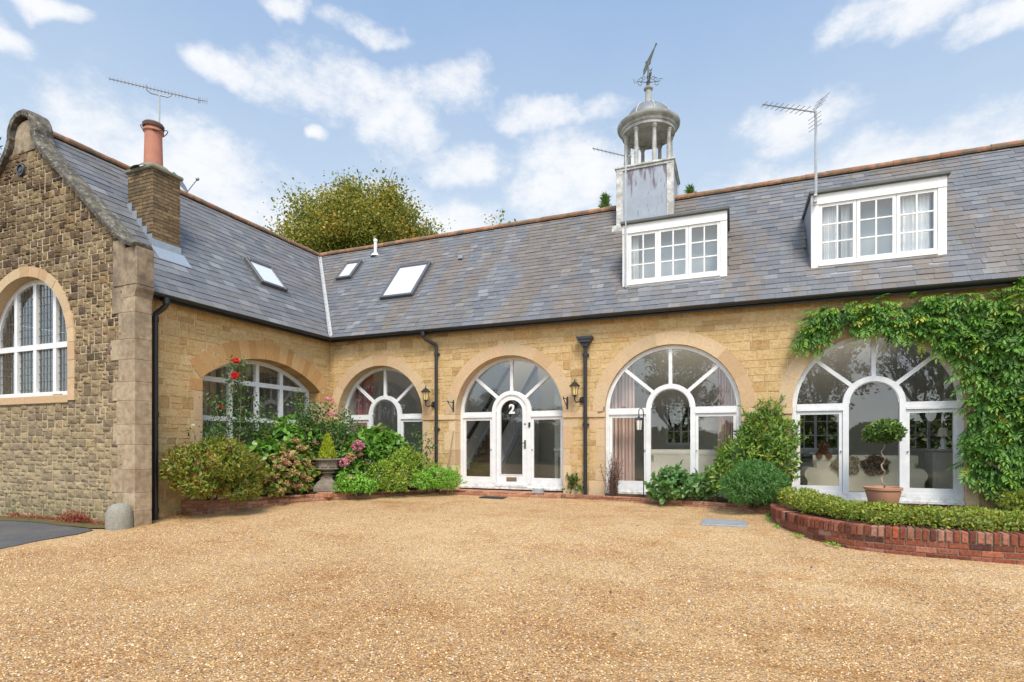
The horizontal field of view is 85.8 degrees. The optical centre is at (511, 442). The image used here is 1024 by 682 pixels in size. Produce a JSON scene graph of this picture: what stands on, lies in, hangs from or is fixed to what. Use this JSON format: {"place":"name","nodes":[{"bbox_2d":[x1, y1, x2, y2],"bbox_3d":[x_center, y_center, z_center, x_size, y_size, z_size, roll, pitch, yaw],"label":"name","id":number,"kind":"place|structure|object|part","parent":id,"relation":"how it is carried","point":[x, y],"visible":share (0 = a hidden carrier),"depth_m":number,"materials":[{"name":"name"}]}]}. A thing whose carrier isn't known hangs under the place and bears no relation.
{"place":"outdoors","nodes":[
{"label":"outdoors","id":0,"kind":"place"},
{"bbox_2d":[0,520,91,548],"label":"tarmac road","id":1,"kind":"structure","parent":0,"point":[13,533],"depth_m":9.38,"materials":[{"name":"grey asphalt"}]},
{"bbox_2d":[0,516,104,527],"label":"mossy verge","id":2,"kind":"structure","parent":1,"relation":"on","point":[55,522],"depth_m":10.20,"materials":[{"name":"plant"}]},
{"bbox_2d":[4,508,104,524],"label":"weeds","id":3,"kind":"object","parent":2,"relation":"on","point":[76,517],"visible":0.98,"depth_m":10.26,"materials":[{"name":"red plant"}]},
{"bbox_2d":[479,496,506,498],"bbox_3d":[-0.433,1.256,12.730,0.600,0.039,0.300,0,0,22],"label":"door mat","id":4,"kind":"object","parent":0,"point":[494,497],"depth_m":12.62,"materials":[{"name":"black rubber"}]},
{"bbox_2d":[0,494,1023,681],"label":"gravel","id":5,"kind":"structure","parent":0,"point":[656,519],"depth_m":5.41,"materials":[{"name":"beige gravel"}]},
{"bbox_2d":[105,503,132,530],"bbox_3d":[-6.902,1.288,9.694,0.410,0.463,0.410,0,0,22],"label":"guard stone","id":6,"kind":"object","parent":5,"relation":"on","point":[118,516],"visible":0.98,"depth_m":9.55,"materials":[{"name":"stone"}]},
{"bbox_2d":[182,490,438,514],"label":"planter wall","id":7,"kind":"structure","parent":5,"relation":"on","point":[198,507],"depth_m":11.88,"materials":[{"name":"brick"}]},
{"bbox_2d":[224,489,440,499],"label":"soil","id":8,"kind":"structure","parent":7,"relation":"in","point":[304,492],"depth_m":13.48,"materials":[{"name":"brown soil"}]},
{"bbox_2d":[158,435,269,501],"bbox_3d":[-5.811,0.519,10.914,1.820,1.383,1.688,0,0,3],"label":"red tipped shrub","id":9,"kind":"object","parent":8,"relation":"on","point":[238,459],"visible":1,"depth_m":10.49,"materials":[{"name":"green plant"}]},
{"bbox_2d":[195,355,255,500],"bbox_3d":[-6.014,-0.352,11.534,0.833,3.098,1.225,0,0,9],"label":"rose bush","id":10,"kind":"object","parent":8,"relation":"on","point":[233,375],"visible":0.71,"depth_m":11.66,"materials":[{"name":"green plant"}]},
{"bbox_2d":[185,424,266,499],"bbox_3d":[-5.911,0.413,11.518,1.571,1.614,0.688,0,0,-13],"label":"rose bush","id":11,"kind":"object","parent":8,"relation":"on","point":[254,444],"visible":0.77,"depth_m":11.24,"materials":[{"name":"green plant"}]},
{"bbox_2d":[230,393,283,494],"bbox_3d":[-5.720,0.039,12.247,0.851,2.365,1.188,0,0,22],"label":"rose bush","id":12,"kind":"object","parent":8,"relation":"on","point":[253,427],"visible":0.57,"depth_m":12.30,"materials":[{"name":"green plant"}]},
{"bbox_2d":[257,437,320,497],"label":"hydrangea","id":13,"kind":"object","parent":8,"relation":"on","point":[301,466],"visible":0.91,"depth_m":12.15,"materials":[{"name":"green plant"}]},
{"bbox_2d":[244,413,346,494],"bbox_3d":[-5.162,0.235,13.141,1.611,1.990,3.115,0,0,22],"label":"hydrangea","id":14,"kind":"object","parent":8,"relation":"on","point":[272,445],"visible":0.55,"depth_m":12.80,"materials":[{"name":"green plant"}]},
{"bbox_2d":[286,389,362,476],"bbox_3d":[-4.480,-0.036,13.249,1.791,2.488,0.958,0,0,-7],"label":"rose bush","id":15,"kind":"object","parent":8,"relation":"on","point":[328,413],"visible":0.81,"depth_m":13.17,"materials":[{"name":"green plant"}]},
{"bbox_2d":[308,458,343,497],"bbox_3d":[-4.325,0.802,12.915,0.722,0.885,0.722,0,0,22],"label":"garden urn","id":16,"kind":"object","parent":8,"relation":"on","point":[326,468],"visible":0.9,"depth_m":12.69,"materials":[{"name":"stone"}]},
{"bbox_2d":[317,433,337,458],"bbox_3d":[-4.318,0.079,12.916,0.503,0.652,0.481,0,0,22],"label":"dwarf conifer","id":17,"kind":"object","parent":16,"relation":"on","point":[327,450],"visible":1,"depth_m":12.83,"materials":[{"name":"yellow plant"}]},
{"bbox_2d":[331,469,383,495],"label":"green plant","id":18,"kind":"object","parent":8,"relation":"on","point":[366,481],"visible":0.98,"depth_m":12.62,"materials":[{"name":"green plant"}]},
{"bbox_2d":[330,423,411,496],"bbox_3d":[-3.696,0.382,13.811,1.983,1.794,2.092,0,0,42],"label":"hydrangea","id":19,"kind":"object","parent":8,"relation":"on","point":[370,441],"visible":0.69,"depth_m":13.28,"materials":[{"name":"green plant"}]},
{"bbox_2d":[367,445,437,492],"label":"yellow shrub","id":20,"kind":"object","parent":8,"relation":"on","point":[401,479],"visible":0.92,"depth_m":13.03,"materials":[{"name":"green plant"}]},
{"bbox_2d":[401,424,436,491],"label":"rose bush","id":21,"kind":"object","parent":8,"relation":"on","point":[428,446],"visible":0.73,"depth_m":13.40,"materials":[{"name":"green plant"}]},
{"bbox_2d":[412,462,466,493],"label":"green plant","id":22,"kind":"object","parent":8,"relation":"on","point":[447,479],"visible":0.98,"depth_m":13.09,"materials":[{"name":"green plant"}]},
{"bbox_2d":[448,431,453,467],"bbox_3d":[-1.556,0.425,13.796,0.199,1.453,0.062,0,0,22],"label":"garden cane","id":23,"kind":"object","parent":8,"relation":"in","point":[450,449],"visible":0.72,"depth_m":13.78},
{"bbox_2d":[439,489,564,498],"bbox_3d":[-0.247,1.231,13.248,3.101,0.138,0.640,0,0,22],"label":"door step","id":24,"kind":"object","parent":5,"relation":"on","point":[504,493],"depth_m":13.06,"materials":[{"name":"brick"}]},
{"bbox_2d":[80,495,989,648],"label":"fallen leaves","id":25,"kind":"object","parent":5,"relation":"on","point":[614,633],"visible":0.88,"depth_m":8.52,"materials":[{"name":"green plant"}]},
{"bbox_2d":[635,408,643,497],"bbox_3d":[2.741,0.245,11.829,0.147,2.011,0.233,0,0,52],"label":"garden lantern","id":26,"kind":"object","parent":5,"relation":"on","point":[639,421],"visible":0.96,"depth_m":11.83,"materials":[{"name":"white paint"}]},
{"bbox_2d":[561,494,770,513],"bbox_3d":[3.042,1.228,11.322,4.512,0.145,0.304,0,0,35],"label":"brick edging","id":27,"kind":"object","parent":5,"relation":"on","point":[725,506],"visible":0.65,"depth_m":11.12,"materials":[{"name":"red brick"}]},
{"bbox_2d":[701,518,746,527],"bbox_3d":[3.533,1.338,9.191,0.700,0.064,0.650,0,0,22],"label":"drain cover","id":28,"kind":"object","parent":5,"relation":"on","point":[723,522],"visible":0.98,"depth_m":9.05,"materials":[{"name":"grey metal"}]},
{"bbox_2d":[764,511,840,546],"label":"weeds","id":29,"kind":"object","parent":5,"relation":"on","point":[797,535],"visible":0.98,"depth_m":8.08,"materials":[{"name":"green plant"}]},
{"bbox_2d":[770,502,1023,564],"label":"planter wall","id":30,"kind":"structure","parent":5,"relation":"on","point":[994,547],"depth_m":6.94,"materials":[{"name":"red brick"}]},
{"bbox_2d":[785,504,1023,532],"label":"soil","id":31,"kind":"structure","parent":30,"relation":"in","point":[800,511],"depth_m":7.95,"materials":[{"name":"brown soil"}]},
{"bbox_2d":[863,486,902,505],"bbox_3d":[6.691,0.965,9.942,0.600,0.350,0.600,0,0,22],"label":"terracotta pot","id":32,"kind":"object","parent":31,"relation":"on","point":[887,494],"visible":0.8,"depth_m":9.74,"materials":[{"name":"ceramic"}]},
{"bbox_2d":[861,417,907,487],"bbox_3d":[6.695,0.193,9.928,0.732,1.333,0.651,0,0,43],"label":"bay tree","id":33,"kind":"object","parent":32,"relation":"on","point":[888,431],"visible":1,"depth_m":9.79,"materials":[{"name":"green plant"}]},
{"bbox_2d":[776,486,1023,532],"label":"box hedge","id":34,"kind":"object","parent":31,"relation":"on","point":[814,501],"visible":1,"depth_m":7.17,"materials":[{"name":"green plant"}]},
{"bbox_2d":[902,503,976,506],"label":"leaf litter","id":35,"kind":"object","parent":31,"relation":"on","point":[931,504],"visible":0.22,"depth_m":9.99,"materials":[{"name":"green plant"}]},
{"bbox_2d":[993,482,1023,510],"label":"bush","id":36,"kind":"object","parent":31,"relation":"on","point":[1008,496],"visible":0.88,"depth_m":9.00,"materials":[{"name":"green plant"}]},
{"bbox_2d":[0,0,1023,332],"label":"sky","id":37,"kind":"structure","parent":0,"point":[486,107],"materials":[{"name":"blue"}]},
{"bbox_2d":[532,488,544,493],"bbox_3d":[0.607,1.103,12.743,0.280,0.115,0.140,0,0,22],"label":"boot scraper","id":38,"kind":"object","parent":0,"point":[539,491],"visible":1,"depth_m":12.72,"materials":[{"name":"grey metal"}]},
{"bbox_2d":[604,497,771,505],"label":"soil","id":39,"kind":"structure","parent":0,"point":[719,501],"depth_m":11.17,"materials":[{"name":"brown soil"}]},
{"bbox_2d":[562,471,582,493],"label":"bush","id":40,"kind":"object","parent":39,"relation":"on","point":[572,479],"visible":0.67,"depth_m":12.62,"materials":[{"name":"green plant"}]},
{"bbox_2d":[599,452,623,495],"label":"dead plant","id":41,"kind":"object","parent":39,"relation":"on","point":[611,487],"visible":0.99,"depth_m":12.00,"materials":[{"name":"brown plant"}]},
{"bbox_2d":[644,460,718,504],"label":"shrub","id":42,"kind":"object","parent":39,"relation":"on","point":[670,483],"visible":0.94,"depth_m":11.02,"materials":[{"name":"green plant"}]},
{"bbox_2d":[701,395,808,501],"bbox_3d":[4.772,0.075,10.905,1.987,2.267,1.575,0,0,22],"label":"tall shrub","id":43,"kind":"object","parent":39,"relation":"on","point":[726,460],"visible":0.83,"depth_m":10.73,"materials":[{"name":"green plant"}]},
{"bbox_2d":[718,458,792,508],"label":"round shrub","id":44,"kind":"object","parent":39,"relation":"on","point":[756,497],"visible":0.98,"depth_m":9.89,"materials":[{"name":"green plant"}]},
{"bbox_2d":[829,448,836,454],"bbox_3d":[8.716,0.258,14.980,0.180,0.220,0.180,0,0,22],"label":"lampshade","id":45,"kind":"object","parent":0,"point":[832,451],"visible":0.68,"depth_m":14.91,"materials":[{"name":"white fabric"}]},
{"bbox_3d":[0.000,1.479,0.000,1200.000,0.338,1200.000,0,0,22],"label":"ground","id":46,"kind":"structure","parent":0,"visible":0},
{"bbox_2d":[0,109,330,526],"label":"gabled wing","id":47,"kind":"structure","parent":46,"relation":"on","point":[152,292],"depth_m":11.12,"materials":[{"name":"beige stone"}]},
{"bbox_2d":[0,279,66,397],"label":"window","id":48,"kind":"structure","parent":47,"relation":"in","point":[15,302],"depth_m":11.23,"materials":[{"name":"white paint"}]},
{"bbox_2d":[109,77,206,137],"bbox_3d":[-7.715,-6.658,12.014,1.815,2.316,0.524,0,0,-16],"label":"television aerial","id":49,"kind":"object","parent":47,"relation":"attached to","point":[168,92],"visible":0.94,"depth_m":12.07,"materials":[{"name":"grey metal"}]},
{"bbox_2d":[173,172,198,194],"bbox_3d":[-7.269,-5.697,12.228,0.513,0.617,0.436,0,0,22],"label":"satellite dish","id":50,"kind":"object","parent":47,"relation":"attached to","point":[183,186],"visible":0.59,"depth_m":12.30,"materials":[{"name":"grey metal"}]},
{"bbox_2d":[202,360,308,442],"bbox_3d":[-6.222,-0.838,13.419,0.094,2.316,3.540,0,0,22],"label":"window","id":51,"kind":"structure","parent":47,"relation":"in","point":[255,384],"depth_m":13.39,"materials":[{"name":"white paint"}]},
{"bbox_2d":[261,162,454,252],"bbox_3d":[-8.465,-6.484,30.872,10.440,17.512,10.440,0,0,41],"label":"autumn tree","id":52,"kind":"object","parent":46,"relation":"on","point":[354,215],"visible":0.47,"depth_m":27.96,"materials":[{"name":"green plant"}]},
{"bbox_2d":[484,210,515,224],"bbox_3d":[0.444,-6.079,34.051,6.092,16.651,4.362,0,0,22],"label":"bare tree","id":53,"kind":"object","parent":46,"relation":"on","point":[503,211],"visible":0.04,"depth_m":33.66,"materials":[{"name":"green plant"}]},
{"bbox_2d":[597,191,689,425],"bbox_3d":[4.465,-4.859,26.264,8.809,14.118,8.070,0,0,-33],"label":"conifer tree","id":54,"kind":"object","parent":46,"relation":"on","point":[605,199],"visible":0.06,"depth_m":25.90,"materials":[{"name":"green plant"}]},
{"bbox_2d":[318,43,1023,508],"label":"stone range","id":55,"kind":"structure","parent":46,"relation":"on","point":[500,337],"depth_m":12.82,"materials":[{"name":"stone"}]},
{"bbox_2d":[356,374,373,463],"bbox_3d":[-4.179,-0.540,15.638,0.580,3.320,0.112,0,0,22],"label":"curtain","id":56,"kind":"object","parent":55,"relation":"hanging from","point":[363,403],"visible":0.16,"depth_m":15.62,"materials":[{"name":"fabric"}]},
{"bbox_2d":[344,367,422,485],"bbox_3d":[-3.446,-0.463,14.941,2.692,3.186,0.135,0,0,22],"label":"window","id":57,"kind":"structure","parent":55,"relation":"in","point":[401,418],"depth_m":14.95,"materials":[{"name":"white paint"}]},
{"bbox_2d":[421,385,434,406],"bbox_3d":[-2.120,-1.185,13.951,0.253,0.560,0.411,0,0,43],"label":"wall lantern","id":58,"kind":"object","parent":55,"relation":"attached to","point":[425,391],"depth_m":13.85,"materials":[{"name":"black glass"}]},
{"bbox_2d":[459,357,562,490],"bbox_3d":[-0.013,-0.490,13.561,2.802,3.241,0.135,0,0,22],"label":"window","id":59,"kind":"structure","parent":55,"relation":"in","point":[552,484],"depth_m":13.63,"materials":[{"name":"white paint"}]},
{"bbox_3d":[0.023,-0.051,13.543,0.930,2.247,0.121,0,0,22],"label":"door","id":60,"kind":"part","parent":55,"relation":"part of","materials":[{"name":"white paint"}]},
{"bbox_2d":[556,456,560,477],"bbox_3d":[1.425,0.680,13.826,0.630,0.700,0.112,0,0,22],"label":"radiator","id":61,"kind":"object","parent":55,"relation":"attached to","point":[557,457],"visible":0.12,"depth_m":13.88,"materials":[{"name":"white metal"}]},
{"bbox_2d":[563,397,567,408],"bbox_3d":[1.220,-0.925,12.593,0.040,0.290,0.293,0,0,24],"label":"hanging bracket","id":62,"kind":"object","parent":55,"relation":"attached to","point":[566,402],"visible":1,"depth_m":12.71,"materials":[{"name":"black metal"}]},
{"bbox_2d":[569,379,582,402],"bbox_3d":[1.470,-1.185,12.508,0.253,0.560,0.411,0,0,43],"label":"wall lantern","id":63,"kind":"object","parent":55,"relation":"attached to","point":[574,386],"depth_m":12.40,"materials":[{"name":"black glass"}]},
{"bbox_2d":[592,146,639,287],"bbox_3d":[2.493,-5.312,12.707,1.293,3.584,0.477,0,0,-31],"label":"television aerial","id":64,"kind":"object","parent":55,"relation":"attached to","point":[625,161],"visible":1,"depth_m":12.49,"materials":[{"name":"grey metal"}]},
{"bbox_2d":[610,363,634,480],"bbox_3d":[2.487,-0.590,12.861,0.740,3.420,0.112,0,0,22],"label":"curtain","id":65,"kind":"object","parent":55,"relation":"hanging from","point":[623,395],"depth_m":12.80,"materials":[{"name":"white fabric"}]},
{"bbox_2d":[605,345,740,497],"bbox_3d":[3.439,-0.498,11.974,2.832,3.256,0.135,0,0,22],"label":"window","id":66,"kind":"structure","parent":55,"relation":"in","point":[625,487],"depth_m":12.05,"materials":[{"name":"white paint"}]},
{"bbox_2d":[666,405,695,444],"bbox_3d":[5.206,-0.550,16.973,0.900,1.200,0.060,0,0,22],"label":"far window","id":67,"kind":"structure","parent":55,"relation":"in","point":[685,406],"depth_m":16.98,"materials":[{"name":"white paint"}]},
{"bbox_2d":[651,449,717,483],"bbox_3d":[4.311,0.645,13.270,2.100,0.990,0.960,0,0,22],"label":"sofa","id":68,"kind":"object","parent":55,"relation":"on","point":[662,458],"visible":0.16,"depth_m":12.94,"materials":[{"name":"beige fabric"}]},
{"bbox_2d":[699,416,717,430],"bbox_3d":[5.085,0.164,13.301,1.138,1.953,0.539,0,0,15],"label":"arc lamp","id":69,"kind":"object","parent":55,"relation":"on","point":[708,424],"visible":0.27,"depth_m":13.14,"materials":[{"name":"grey metal"}]},
{"bbox_2d":[718,368,736,479],"bbox_3d":[4.750,-0.590,11.951,0.540,3.420,0.112,0,0,22],"label":"curtain","id":70,"kind":"object","parent":55,"relation":"hanging from","point":[726,395],"visible":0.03,"depth_m":11.99,"materials":[{"name":"white fabric"}]},
{"bbox_2d":[762,92,829,205],"bbox_3d":[5.609,-5.838,11.072,1.262,2.176,0.504,0,0,1],"label":"television aerial","id":71,"kind":"object","parent":55,"relation":"attached to","point":[815,156],"visible":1,"depth_m":11.04,"materials":[{"name":"grey metal"}]},
{"bbox_2d":[800,414,838,449],"bbox_3d":[8.593,-0.400,15.611,1.200,1.200,0.060,0,0,22],"label":"far window","id":72,"kind":"structure","parent":55,"relation":"in","point":[815,421],"depth_m":15.58,"materials":[{"name":"white paint"}]},
{"bbox_2d":[800,455,927,491],"bbox_3d":[7.511,0.695,11.929,2.200,0.890,0.960,0,0,22],"label":"sofa","id":73,"kind":"object","parent":55,"relation":"on","point":[821,472],"visible":0.5,"depth_m":11.52,"materials":[{"name":"cream fabric"}]},
{"bbox_2d":[815,441,831,459],"bbox_3d":[6.747,0.301,11.993,0.331,0.692,0.654,0,0,22],"label":"dog","id":74,"kind":"object","parent":73,"relation":"on","point":[822,450],"visible":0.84,"depth_m":11.82},
{"bbox_2d":[830,453,859,474],"bbox_3d":[6.997,0.470,11.591,0.571,0.548,0.196,0,0,22],"label":"sheepskin","id":75,"kind":"object","parent":73,"relation":"on","point":[853,466],"visible":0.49,"depth_m":11.54,"materials":[{"name":"beige fur"}]},
{"bbox_2d":[859,453,890,476],"bbox_3d":[7.509,0.460,11.389,0.586,0.490,0.189,0,0,22],"label":"sheepskin","id":76,"kind":"object","parent":73,"relation":"on","point":[871,465],"visible":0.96,"depth_m":11.37,"materials":[{"name":"brown fur"}]},
{"bbox_2d":[792,333,964,504],"bbox_3d":[6.933,-0.490,10.569,2.802,3.241,0.135,0,0,22],"label":"window","id":77,"kind":"structure","parent":55,"relation":"in","point":[955,496],"depth_m":10.41,"materials":[{"name":"white paint"}]},
{"bbox_2d":[787,276,1023,509],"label":"wisteria","id":78,"kind":"object","parent":55,"relation":"attached to","point":[994,470],"visible":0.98,"depth_m":9.69,"materials":[{"name":"green plant"}]},
{"bbox_2d":[910,408,956,450],"bbox_3d":[11.052,-0.400,14.623,1.200,1.200,0.060,0,0,22],"label":"far window","id":79,"kind":"structure","parent":55,"relation":"in","point":[928,419],"depth_m":14.60,"materials":[{"name":"white paint"}]},
{"bbox_2d":[923,449,952,488],"bbox_3d":[8.900,0.635,11.188,0.790,1.010,0.560,0,0,22],"label":"cabinet","id":80,"kind":"object","parent":55,"relation":"on","point":[938,463],"visible":0.3,"depth_m":11.04,"materials":[{"name":"grey wood"}]},
{"bbox_2d":[937,428,949,448],"bbox_3d":[8.756,-0.092,11.192,0.220,0.440,0.220,0,0,22],"label":"table lamp","id":81,"kind":"object","parent":80,"relation":"on","point":[943,433],"visible":0.94,"depth_m":11.15,"materials":[{"name":"grey ceramic"}]},
{"bbox_2d":[668,183,695,442],"bbox_3d":[8.305,-5.014,25.898,9.514,14.428,9.942,0,0,22],"label":"conifer tree","id":82,"kind":"object","parent":46,"relation":"on","point":[689,189],"visible":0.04,"depth_m":25.87,"materials":[{"name":"green plant"}]},
{"bbox_2d":[668,407,951,447],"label":"undergrowth","id":83,"kind":"object","parent":46,"relation":"on","point":[922,426],"visible":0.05,"depth_m":23.39,"materials":[{"name":"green plant"}]},
{"bbox_2d":[668,409,951,447],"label":"bank","id":84,"kind":"structure","parent":46,"relation":"on","point":[917,442],"depth_m":24.51,"materials":[{"name":"green plant"}]}
]}

